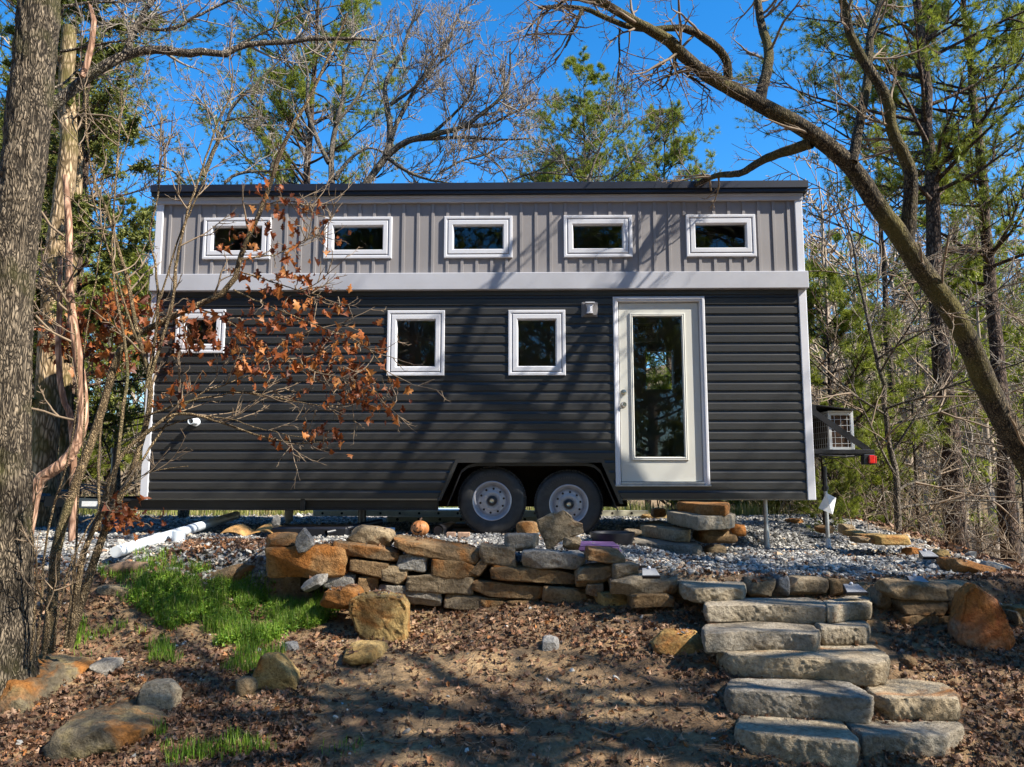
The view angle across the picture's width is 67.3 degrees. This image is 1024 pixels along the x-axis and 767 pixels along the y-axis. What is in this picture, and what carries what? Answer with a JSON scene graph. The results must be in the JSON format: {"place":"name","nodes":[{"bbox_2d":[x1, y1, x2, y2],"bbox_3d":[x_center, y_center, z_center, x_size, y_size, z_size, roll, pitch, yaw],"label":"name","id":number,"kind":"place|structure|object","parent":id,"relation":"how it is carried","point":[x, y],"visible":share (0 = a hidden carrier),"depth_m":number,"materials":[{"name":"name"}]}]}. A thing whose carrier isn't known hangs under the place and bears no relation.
{"place":"outdoors","nodes":[
{"label":"outdoors","id":0,"kind":"place"},
{"bbox_2d":[79,492,854,518],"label":"tall grass","id":1,"kind":"structure","parent":0,"point":[748,511],"depth_m":13.38,"materials":[{"name":"plant"}]},
{"bbox_2d":[0,326,1023,766],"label":"ground","id":2,"kind":"structure","parent":0,"point":[664,684],"depth_m":5.13,"materials":[{"name":"soil"}]},
{"bbox_2d":[0,0,60,695],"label":"tree","id":3,"kind":"object","parent":2,"relation":"on","point":[26,128],"visible":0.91,"depth_m":5.39,"materials":[{"name":"brown plant"}]},
{"bbox_2d":[0,0,90,395],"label":"cedar","id":4,"kind":"object","parent":2,"relation":"on","point":[9,29],"visible":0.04,"depth_m":15.70,"materials":[{"name":"green plant"}]},
{"bbox_2d":[0,654,94,713],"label":"rock","id":5,"kind":"object","parent":2,"relation":"on","point":[55,671],"visible":0.36,"depth_m":5.17,"materials":[{"name":"stone"}]},
{"bbox_2d":[31,174,88,533],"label":"peeling tree","id":6,"kind":"object","parent":2,"relation":"on","point":[54,469],"visible":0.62,"depth_m":8.23,"materials":[{"name":"brown plant"}]},
{"bbox_2d":[35,232,93,541],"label":"peeling tree","id":7,"kind":"object","parent":2,"relation":"on","point":[73,464],"visible":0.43,"depth_m":8.29,"materials":[{"name":"brown plant"}]},
{"bbox_2d":[14,16,135,527],"bbox_3d":[-6.551,-1.648,11.104,1.711,7.695,1.390,3,-7,-20],"label":"stripped tree","id":8,"kind":"object","parent":2,"relation":"on","point":[45,436],"visible":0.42,"depth_m":10.66,"materials":[{"name":"brown plant"}]},
{"bbox_2d":[0,0,168,522],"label":"cedar","id":9,"kind":"object","parent":2,"relation":"on","point":[101,141],"visible":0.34,"depth_m":11.55,"materials":[{"name":"plant"}]},
{"bbox_2d":[50,70,125,523],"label":"stripped tree","id":10,"kind":"object","parent":2,"relation":"on","point":[64,443],"visible":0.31,"depth_m":10.98,"materials":[{"name":"brown plant"}]},
{"bbox_2d":[32,247,146,481],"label":"pine","id":11,"kind":"object","parent":2,"relation":"on","point":[91,469],"visible":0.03,"depth_m":15.22,"materials":[{"name":"green plant"}]},
{"bbox_2d":[32,248,152,510],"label":"pine","id":12,"kind":"object","parent":2,"relation":"on","point":[106,476],"visible":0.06,"depth_m":16.88,"materials":[{"name":"green plant"}]},
{"bbox_2d":[13,50,192,660],"bbox_3d":[-2.940,-0.475,5.603,0.994,4.690,0.959,6,-9,-42],"label":"sapling","id":13,"kind":"object","parent":2,"relation":"on","point":[128,516],"visible":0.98,"depth_m":5.38,"materials":[{"name":"brown plant"}]},
{"bbox_2d":[42,701,170,761],"bbox_3d":[-2.444,2.172,4.708,0.649,0.370,0.851,0,-7,0],"label":"rock","id":14,"kind":"object","parent":2,"relation":"on","point":[99,730],"visible":0.73,"depth_m":4.42,"materials":[{"name":"stone"}]},
{"bbox_2d":[33,276,188,531],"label":"sapling","id":15,"kind":"object","parent":2,"relation":"on","point":[106,332],"visible":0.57,"depth_m":8.68,"materials":[{"name":"brown plant"}]},
{"bbox_2d":[0,0,227,396],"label":"pine","id":16,"kind":"object","parent":2,"relation":"on","point":[144,141],"visible":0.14,"depth_m":20.33,"materials":[{"name":"green plant"}]},
{"bbox_2d":[83,192,156,406],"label":"pine","id":17,"kind":"object","parent":2,"relation":"on","point":[132,206],"visible":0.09,"depth_m":26.68,"materials":[{"name":"green plant"}]},
{"bbox_2d":[33,150,207,517],"bbox_3d":[-6.212,-0.554,12.881,4.198,6.315,5.345,3,-7,-21],"label":"understorey tree","id":18,"kind":"object","parent":2,"relation":"on","point":[118,484],"visible":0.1,"depth_m":12.44,"materials":[{"name":"green plant"}]},
{"bbox_2d":[138,678,181,711],"bbox_3d":[-2.279,2.058,5.025,0.235,0.229,0.216,0,-7,0],"label":"rock","id":19,"kind":"object","parent":2,"relation":"on","point":[165,693],"visible":0.64,"depth_m":4.95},
{"bbox_2d":[63,545,287,766],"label":"sparse grass","id":20,"kind":"structure","parent":2,"relation":"on","point":[162,642],"depth_m":5.68,"materials":[{"name":"plant"}]},
{"bbox_2d":[69,86,329,625],"bbox_3d":[-2.350,-0.313,5.838,2.030,4.057,0.660,0,-7,0],"label":"sapling","id":21,"kind":"object","parent":2,"relation":"on","point":[110,485],"visible":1,"depth_m":5.66,"materials":[{"name":"brown plant"}]},
{"bbox_2d":[53,6,366,648],"bbox_3d":[-2.390,-0.531,5.966,2.581,4.910,0.863,0,-7,0],"label":"sapling","id":22,"kind":"object","parent":2,"relation":"on","point":[150,369],"visible":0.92,"depth_m":5.91,"materials":[{"name":"brown plant"}]},
{"bbox_2d":[87,536,337,618],"bbox_3d":[-2.815,1.756,7.140,2.170,0.611,1.450,0,-7,0],"label":"leaf drift","id":23,"kind":"object","parent":2,"relation":"on","point":[238,543],"visible":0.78,"depth_m":7.08,"materials":[{"name":"plant"}]},
{"bbox_2d":[108,27,325,517],"bbox_3d":[-5.053,-2.076,12.960,3.666,9.139,1.758,0,-7,0],"label":"bare tree","id":24,"kind":"object","parent":2,"relation":"on","point":[185,513],"visible":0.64,"depth_m":13.20,"materials":[{"name":"grey plant"}]},
{"bbox_2d":[53,0,382,130],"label":"limbed tree","id":25,"kind":"object","parent":2,"relation":"on","point":[68,92],"visible":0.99,"depth_m":7.37,"materials":[{"name":"brown plant"}]},
{"bbox_2d":[124,557,339,646],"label":"grass","id":26,"kind":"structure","parent":2,"relation":"on","point":[218,618],"depth_m":6.40,"materials":[{"name":"plant"}]},
{"bbox_2d":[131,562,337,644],"bbox_3d":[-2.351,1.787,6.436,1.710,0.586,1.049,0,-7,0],"label":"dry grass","id":27,"kind":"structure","parent":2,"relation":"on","point":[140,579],"depth_m":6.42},
{"bbox_2d":[41,4,449,653],"bbox_3d":[-1.925,-0.652,6.004,2.940,5.268,1.032,0,-7,0],"label":"sapling","id":28,"kind":"object","parent":2,"relation":"on","point":[243,366],"visible":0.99,"depth_m":5.96,"materials":[{"name":"brown plant"}]},
{"bbox_2d":[253,652,299,689],"bbox_3d":[-1.599,1.986,5.278,0.315,0.281,0.250,0,-7,0],"label":"rock","id":29,"kind":"object","parent":2,"relation":"on","point":[277,670],"visible":0.83,"depth_m":5.17,"materials":[{"name":"brown stone"}]},
{"bbox_2d":[167,0,440,184],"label":"pine","id":30,"kind":"object","parent":2,"relation":"on","point":[293,81],"visible":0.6,"depth_m":21.38,"materials":[{"name":"green plant"}]},
{"bbox_2d":[275,0,407,183],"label":"bare tree","id":31,"kind":"object","parent":2,"relation":"on","point":[339,117],"visible":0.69,"depth_m":18.01,"materials":[{"name":"grey plant"}]},
{"bbox_2d":[320,584,363,609],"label":"rock","id":32,"kind":"object","parent":2,"relation":"on","point":[337,598],"visible":0.77,"depth_m":6.29,"materials":[{"name":"orange stone"}]},
{"bbox_2d":[343,640,388,664],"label":"rock","id":33,"kind":"object","parent":2,"relation":"on","point":[370,651],"visible":0.95,"depth_m":5.59,"materials":[{"name":"yellow stone"}]},
{"bbox_2d":[349,591,409,641],"bbox_3d":[-1.058,1.899,6.232,0.480,0.420,0.400,0,-7,0],"label":"rock","id":34,"kind":"object","parent":2,"relation":"on","point":[385,615],"visible":0.81,"depth_m":6.06,"materials":[{"name":"brown stone"}]},
{"bbox_2d":[341,0,564,182],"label":"bare tree","id":35,"kind":"object","parent":2,"relation":"on","point":[390,150],"visible":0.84,"depth_m":15.68,"materials":[{"name":"grey plant"}]},
{"bbox_2d":[40,180,876,548],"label":"tiny house","id":36,"kind":"structure","parent":2,"relation":"on","point":[532,322],"depth_m":8.96,"materials":[{"name":"plastic"}]},
{"bbox_2d":[174,309,225,352],"bbox_3d":[-3.663,-0.609,9.070,0.584,0.520,0.086,0,-7,1],"label":"window","id":37,"kind":"structure","parent":36,"relation":"in","point":[221,326],"depth_m":9.03,"materials":[{"name":"white plastic"}]},
{"bbox_2d":[202,217,271,259],"bbox_3d":[-3.280,-1.725,9.199,0.809,0.510,0.086,0,-7,1],"label":"window","id":38,"kind":"structure","parent":36,"relation":"in","point":[208,248],"depth_m":9.16,"materials":[{"name":"white plastic"}]},
{"bbox_2d":[323,217,392,258],"bbox_3d":[-1.829,-1.728,9.171,0.812,0.510,0.086,0,-7,1],"label":"window","id":39,"kind":"structure","parent":36,"relation":"in","point":[385,223],"depth_m":9.14,"materials":[{"name":"white plastic"}]},
{"bbox_2d":[386,310,444,375],"bbox_3d":[-1.124,-0.469,9.003,0.673,0.773,0.086,0,-7,1],"label":"window","id":40,"kind":"structure","parent":36,"relation":"in","point":[393,316],"depth_m":8.97,"materials":[{"name":"white plastic"}]},
{"bbox_2d":[444,216,511,258],"bbox_3d":[-0.402,-1.732,9.144,0.811,0.510,0.086,0,-7,1],"label":"window","id":41,"kind":"structure","parent":36,"relation":"in","point":[450,222],"depth_m":9.11,"materials":[{"name":"white plastic"}]},
{"bbox_2d":[508,310,565,375],"bbox_3d":[0.288,-0.472,8.976,0.665,0.772,0.086,0,-7,1],"label":"window","id":42,"kind":"structure","parent":36,"relation":"in","point":[514,316],"depth_m":8.94,"materials":[{"name":"white plastic"}]},
{"bbox_2d":[563,215,632,257],"bbox_3d":[1.014,-1.735,9.117,0.808,0.510,0.086,0,-7,1],"label":"window","id":43,"kind":"structure","parent":36,"relation":"in","point":[569,221],"depth_m":9.08,"materials":[{"name":"white plastic"}]},
{"bbox_2d":[642,347,677,392],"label":"window","id":44,"kind":"structure","parent":36,"relation":"in","point":[673,350],"depth_m":11.24,"materials":[{"name":"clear glass"}]},
{"bbox_2d":[613,296,710,486],"bbox_3d":[1.710,0.079,8.872,1.088,2.199,0.104,0,-7,1],"label":"door","id":45,"kind":"structure","parent":36,"relation":"in","point":[693,469],"depth_m":8.86,"materials":[{"name":"white plastic"}]},
{"bbox_2d":[685,214,756,256],"bbox_3d":[2.462,-1.738,9.090,0.815,0.510,0.086,0,-7,1],"label":"window","id":46,"kind":"structure","parent":36,"relation":"in","point":[746,220],"depth_m":9.06,"materials":[{"name":"white plastic"}]},
{"bbox_2d":[812,411,854,449],"bbox_3d":[3.825,0.587,9.305,0.290,0.452,0.780,0,-7,1],"label":"air conditioner","id":47,"kind":"object","parent":36,"relation":"attached to","point":[825,437],"visible":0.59,"depth_m":8.95,"materials":[{"name":"metal"}]},
{"bbox_2d":[300,534,678,610],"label":"retaining wall","id":48,"kind":"structure","parent":2,"relation":"on","point":[459,576],"depth_m":6.58,"materials":[{"name":"stone"}]},
{"bbox_2d":[264,543,354,577],"bbox_3d":[-1.792,1.560,6.815,0.772,0.292,0.439,0,-7,0],"label":"rock","id":49,"kind":"object","parent":48,"relation":"on","point":[331,560],"visible":0.79,"depth_m":6.61,"materials":[{"name":"orange stone"}]},
{"bbox_2d":[346,525,395,546],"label":"rock","id":50,"kind":"object","parent":48,"relation":"on","point":[371,534],"visible":0.94,"depth_m":6.75,"materials":[{"name":"stone"}]},
{"bbox_2d":[504,533,538,550],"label":"rock","id":51,"kind":"object","parent":48,"relation":"on","point":[519,541],"visible":0.83,"depth_m":6.68,"materials":[{"name":"grey stone"}]},
{"bbox_2d":[536,510,583,548],"bbox_3d":[0.426,1.304,6.861,0.420,0.349,0.155,0,-7,0],"label":"rock","id":52,"kind":"object","parent":48,"relation":"on","point":[555,528],"visible":0.98,"depth_m":6.79,"materials":[{"name":"stone"}]},
{"bbox_2d":[309,527,1019,653],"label":"leaves on stones","id":53,"kind":"object","parent":48,"relation":"on","point":[668,575],"visible":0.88,"depth_m":6.19,"materials":[{"name":"brown plant"}]},
{"bbox_2d":[0,534,1023,766],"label":"leaf litter","id":54,"kind":"object","parent":2,"relation":"on","point":[39,743],"visible":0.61,"depth_m":5.06,"materials":[{"name":"plant"}]},
{"bbox_2d":[0,33,1023,561],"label":"woods","id":55,"kind":"object","parent":2,"relation":"on","point":[832,309],"visible":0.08,"depth_m":25.94,"materials":[{"name":"plant"}]},
{"bbox_2d":[16,562,1017,766],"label":"scattered pebbles","id":56,"kind":"object","parent":2,"relation":"on","point":[424,707],"visible":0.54,"depth_m":5.15,"materials":[{"name":"stone"}]},
{"bbox_2d":[34,512,1018,604],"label":"gravel","id":57,"kind":"structure","parent":2,"relation":"on","point":[798,567],"depth_m":8.09,"materials":[{"name":"gravel"}]},
{"bbox_2d":[110,511,239,557],"bbox_3d":[-3.568,1.612,8.474,0.120,0.265,3.373,0,-7,-2],"label":"drain pipe","id":58,"kind":"object","parent":57,"relation":"on","point":[120,550],"visible":0.85,"depth_m":7.79,"materials":[{"name":"white plastic"}]},
{"bbox_2d":[271,524,352,535],"bbox_3d":[-2.272,1.698,8.884,0.853,0.110,0.550,0,-7,0],"label":"black sheeting","id":59,"kind":"object","parent":57,"relation":"on","point":[317,529],"visible":0.54,"depth_m":8.62,"materials":[{"name":"plastic"}]},
{"bbox_2d":[313,510,647,522],"bbox_3d":[-0.497,2.001,11.607,5.288,0.128,1.132,0,-7,0],"label":"ladder","id":60,"kind":"object","parent":57,"relation":"on","point":[435,516],"visible":0.56,"depth_m":12.14,"materials":[{"name":"metal"}]},
{"bbox_2d":[590,531,634,544],"bbox_3d":[1.026,1.577,7.866,0.460,0.115,0.460,0,-7,0],"label":"tub","id":61,"kind":"object","parent":57,"relation":"on","point":[622,537],"visible":0.71,"depth_m":7.70,"materials":[{"name":"black plastic"}]},
{"bbox_2d":[631,536,701,555],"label":"step stone","id":62,"kind":"object","parent":57,"relation":"on","point":[690,548],"visible":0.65,"depth_m":7.72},
{"bbox_2d":[640,520,690,541],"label":"step stone","id":63,"kind":"object","parent":62,"relation":"on","point":[658,529],"visible":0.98,"depth_m":8.24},
{"bbox_2d":[693,530,737,542],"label":"step stone","id":64,"kind":"object","parent":57,"relation":"on","point":[708,536],"visible":0.83,"depth_m":8.14,"materials":[{"name":"stone"}]},
{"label":"step stone","id":65,"kind":"object","parent":64,"relation":"on","visible":0},
{"bbox_2d":[667,509,735,529],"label":"step stone","id":66,"kind":"object","parent":65,"relation":"on","point":[694,521],"visible":0.73,"depth_m":7.50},
{"bbox_2d":[677,500,729,515],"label":"step stone","id":67,"kind":"object","parent":66,"relation":"on","point":[712,507],"visible":0.95,"depth_m":7.90,"materials":[{"name":"orange stone"}]},
{"bbox_2d":[819,466,835,547],"bbox_3d":[3.660,1.495,8.917,0.184,1.070,0.107,-4,-8,31],"label":"support pole","id":68,"kind":"object","parent":57,"relation":"on","point":[827,504],"visible":0.81,"depth_m":8.91,"materials":[{"name":"metal"}]},
{"bbox_2d":[936,557,995,572],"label":"rock","id":69,"kind":"object","parent":57,"relation":"on","point":[954,564],"visible":0.58,"depth_m":6.51,"materials":[{"name":"orange stone"}]},
{"bbox_2d":[464,129,617,181],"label":"bare tree","id":70,"kind":"object","parent":2,"relation":"on","point":[540,169],"visible":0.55,"depth_m":16.74,"materials":[{"name":"grey plant"}]},
{"bbox_2d":[79,495,1022,564],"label":"forest leaf litter","id":71,"kind":"object","parent":2,"relation":"on","point":[949,545],"visible":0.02,"depth_m":9.82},
{"bbox_2d":[80,457,1023,563],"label":"brushwood","id":72,"kind":"object","parent":2,"relation":"on","point":[1007,552],"visible":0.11,"depth_m":10.46,"materials":[{"name":"plant"}]},
{"bbox_2d":[102,165,1023,538],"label":"woods evergreens","id":73,"kind":"object","parent":2,"relation":"on","point":[1014,339],"visible":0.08,"depth_m":26.87,"materials":[{"name":"plant"}]},
{"bbox_2d":[498,46,674,181],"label":"pine","id":74,"kind":"object","parent":2,"relation":"on","point":[583,107],"visible":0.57,"depth_m":24.52,"materials":[{"name":"green plant"}]},
{"bbox_2d":[530,98,687,181],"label":"bare tree","id":75,"kind":"object","parent":2,"relation":"on","point":[595,159],"visible":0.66,"depth_m":16.88,"materials":[{"name":"grey plant"}]},
{"bbox_2d":[593,99,721,506],"bbox_3d":[4.878,-2.339,25.104,4.716,14.784,5.660,0,-7,0],"label":"pine","id":76,"kind":"object","parent":2,"relation":"on","point":[671,155],"visible":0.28,"depth_m":25.43,"materials":[{"name":"green plant"}]},
{"bbox_2d":[649,628,703,655],"bbox_3d":[1.181,1.879,5.530,0.375,0.197,0.282,0,-7,0],"label":"rock","id":77,"kind":"object","parent":2,"relation":"on","point":[670,641],"visible":0.72,"depth_m":5.43,"materials":[{"name":"brown stone"}]},
{"bbox_2d":[645,352,768,508],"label":"pine","id":78,"kind":"object","parent":2,"relation":"on","point":[653,378],"visible":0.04,"depth_m":16.31,"materials":[{"name":"green plant"}]},
{"bbox_2d":[677,580,746,602],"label":"stone slab","id":79,"kind":"structure","parent":2,"relation":"on","point":[694,591],"depth_m":5.83,"materials":[{"name":"stone"}]},
{"bbox_2d":[478,0,1023,479],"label":"leaning tree","id":80,"kind":"object","parent":2,"relation":"on","point":[998,408],"visible":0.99,"depth_m":7.79,"materials":[{"name":"brown plant"}]},
{"bbox_2d":[743,575,775,596],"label":"edge stone","id":81,"kind":"object","parent":2,"relation":"on","point":[759,588],"visible":0.86,"depth_m":6.04,"materials":[{"name":"stone"}]},
{"bbox_2d":[703,598,826,624],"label":"stone slab","id":82,"kind":"structure","parent":2,"relation":"on","point":[801,610],"depth_m":5.59,"materials":[{"name":"stone"}]},
{"bbox_2d":[734,715,860,766],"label":"stone slab","id":83,"kind":"structure","parent":2,"relation":"on","point":[830,743],"depth_m":4.29,"materials":[{"name":"stone"}]},
{"bbox_2d":[724,678,873,723],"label":"stone slab","id":84,"kind":"structure","parent":2,"relation":"on","point":[845,701],"depth_m":4.63,"materials":[{"name":"stone"}]},
{"bbox_2d":[716,647,888,686],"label":"stone slab","id":85,"kind":"structure","parent":2,"relation":"on","point":[857,668],"depth_m":4.99,"materials":[{"name":"stone"}]},
{"bbox_2d":[701,621,820,652],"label":"stone slab","id":86,"kind":"structure","parent":85,"relation":"on","point":[719,637],"depth_m":5.22,"materials":[{"name":"stone"}]},
{"bbox_2d":[787,575,828,594],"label":"edge stone","id":87,"kind":"object","parent":2,"relation":"on","point":[806,585],"visible":0.77,"depth_m":6.08,"materials":[{"name":"stone"}]},
{"bbox_2d":[794,400,875,532],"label":"pine","id":88,"kind":"object","parent":2,"relation":"on","point":[854,507],"visible":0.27,"depth_m":10.55,"materials":[{"name":"green plant"}]},
{"bbox_2d":[820,645,889,669],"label":"stone slab","id":89,"kind":"structure","parent":2,"relation":"on","point":[872,649],"depth_m":5.27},
{"bbox_2d":[811,620,870,644],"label":"stone slab","id":90,"kind":"structure","parent":89,"relation":"on","point":[852,632],"depth_m":5.37,"materials":[{"name":"stone"}]},
{"bbox_2d":[823,596,872,622],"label":"stone slab","id":91,"kind":"structure","parent":90,"relation":"on","point":[845,608],"depth_m":5.63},
{"bbox_2d":[801,385,937,531],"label":"pine","id":92,"kind":"object","parent":2,"relation":"on","point":[881,518],"visible":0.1,"depth_m":15.46,"materials":[{"name":"green plant"}]},
{"bbox_2d":[720,0,1023,549],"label":"pine","id":93,"kind":"object","parent":2,"relation":"on","point":[931,190],"visible":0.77,"depth_m":13.77,"materials":[{"name":"green plant"}]},
{"bbox_2d":[787,258,956,516],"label":"pine","id":94,"kind":"object","parent":2,"relation":"on","point":[814,291],"visible":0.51,"depth_m":12.80,"materials":[{"name":"green plant"}]},
{"bbox_2d":[808,277,943,519],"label":"understorey tree","id":95,"kind":"object","parent":2,"relation":"on","point":[855,418],"visible":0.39,"depth_m":12.85,"materials":[{"name":"green plant"}]},
{"bbox_2d":[729,39,1023,542],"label":"understorey tree","id":96,"kind":"object","parent":2,"relation":"on","point":[893,466],"visible":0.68,"depth_m":10.64,"materials":[{"name":"brown plant"}]},
{"bbox_2d":[734,0,1023,517],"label":"pine","id":97,"kind":"object","parent":2,"relation":"on","point":[885,267],"visible":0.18,"depth_m":17.37,"materials":[{"name":"green plant"}]},
{"bbox_2d":[814,276,956,538],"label":"understorey tree","id":98,"kind":"object","parent":2,"relation":"on","point":[900,471],"visible":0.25,"depth_m":14.20,"materials":[{"name":"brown plant"}]},
{"bbox_2d":[843,719,964,757],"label":"stone slab","id":99,"kind":"structure","parent":2,"relation":"on","point":[935,739],"depth_m":4.33,"materials":[{"name":"stone"}]},
{"bbox_2d":[795,0,1023,563],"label":"pine","id":100,"kind":"object","parent":2,"relation":"on","point":[980,197],"visible":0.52,"depth_m":14.65,"materials":[{"name":"green plant"}]},
{"bbox_2d":[863,678,961,720],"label":"stone slab","id":101,"kind":"structure","parent":2,"relation":"on","point":[902,699],"depth_m":4.60,"materials":[{"name":"stone"}]},
{"bbox_2d":[810,204,1023,536],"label":"understorey tree","id":102,"kind":"object","parent":2,"relation":"on","point":[915,462],"visible":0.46,"depth_m":13.07,"materials":[{"name":"brown plant"}]},
{"bbox_2d":[874,577,968,625],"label":"retaining wall","id":103,"kind":"structure","parent":2,"relation":"on","point":[919,602],"depth_m":5.69,"materials":[{"name":"stone"}]},
{"bbox_2d":[865,383,1023,561],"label":"understorey tree","id":104,"kind":"object","parent":2,"relation":"on","point":[979,523],"visible":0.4,"depth_m":13.06,"materials":[{"name":"brown plant"}]},
{"bbox_2d":[902,403,1002,553],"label":"understorey tree","id":105,"kind":"object","parent":2,"relation":"on","point":[942,495],"visible":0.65,"depth_m":12.26,"materials":[{"name":"brown plant"}]},
{"bbox_2d":[895,271,1023,562],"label":"understorey tree","id":106,"kind":"object","parent":2,"relation":"on","point":[1005,460],"visible":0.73,"depth_m":11.82,"materials":[{"name":"brown plant"}]},
{"bbox_2d":[947,583,1015,650],"bbox_3d":[3.317,1.677,5.478,0.407,0.517,0.247,0,-7,0],"label":"rock","id":107,"kind":"object","parent":2,"relation":"on","point":[977,616],"visible":0.86,"depth_m":5.38,"materials":[{"name":"orange stone"}]},
{"bbox_2d":[0,0,1023,412],"label":"sky","id":108,"kind":"structure","parent":0,"point":[713,15],"materials":[{"name":"blue"}]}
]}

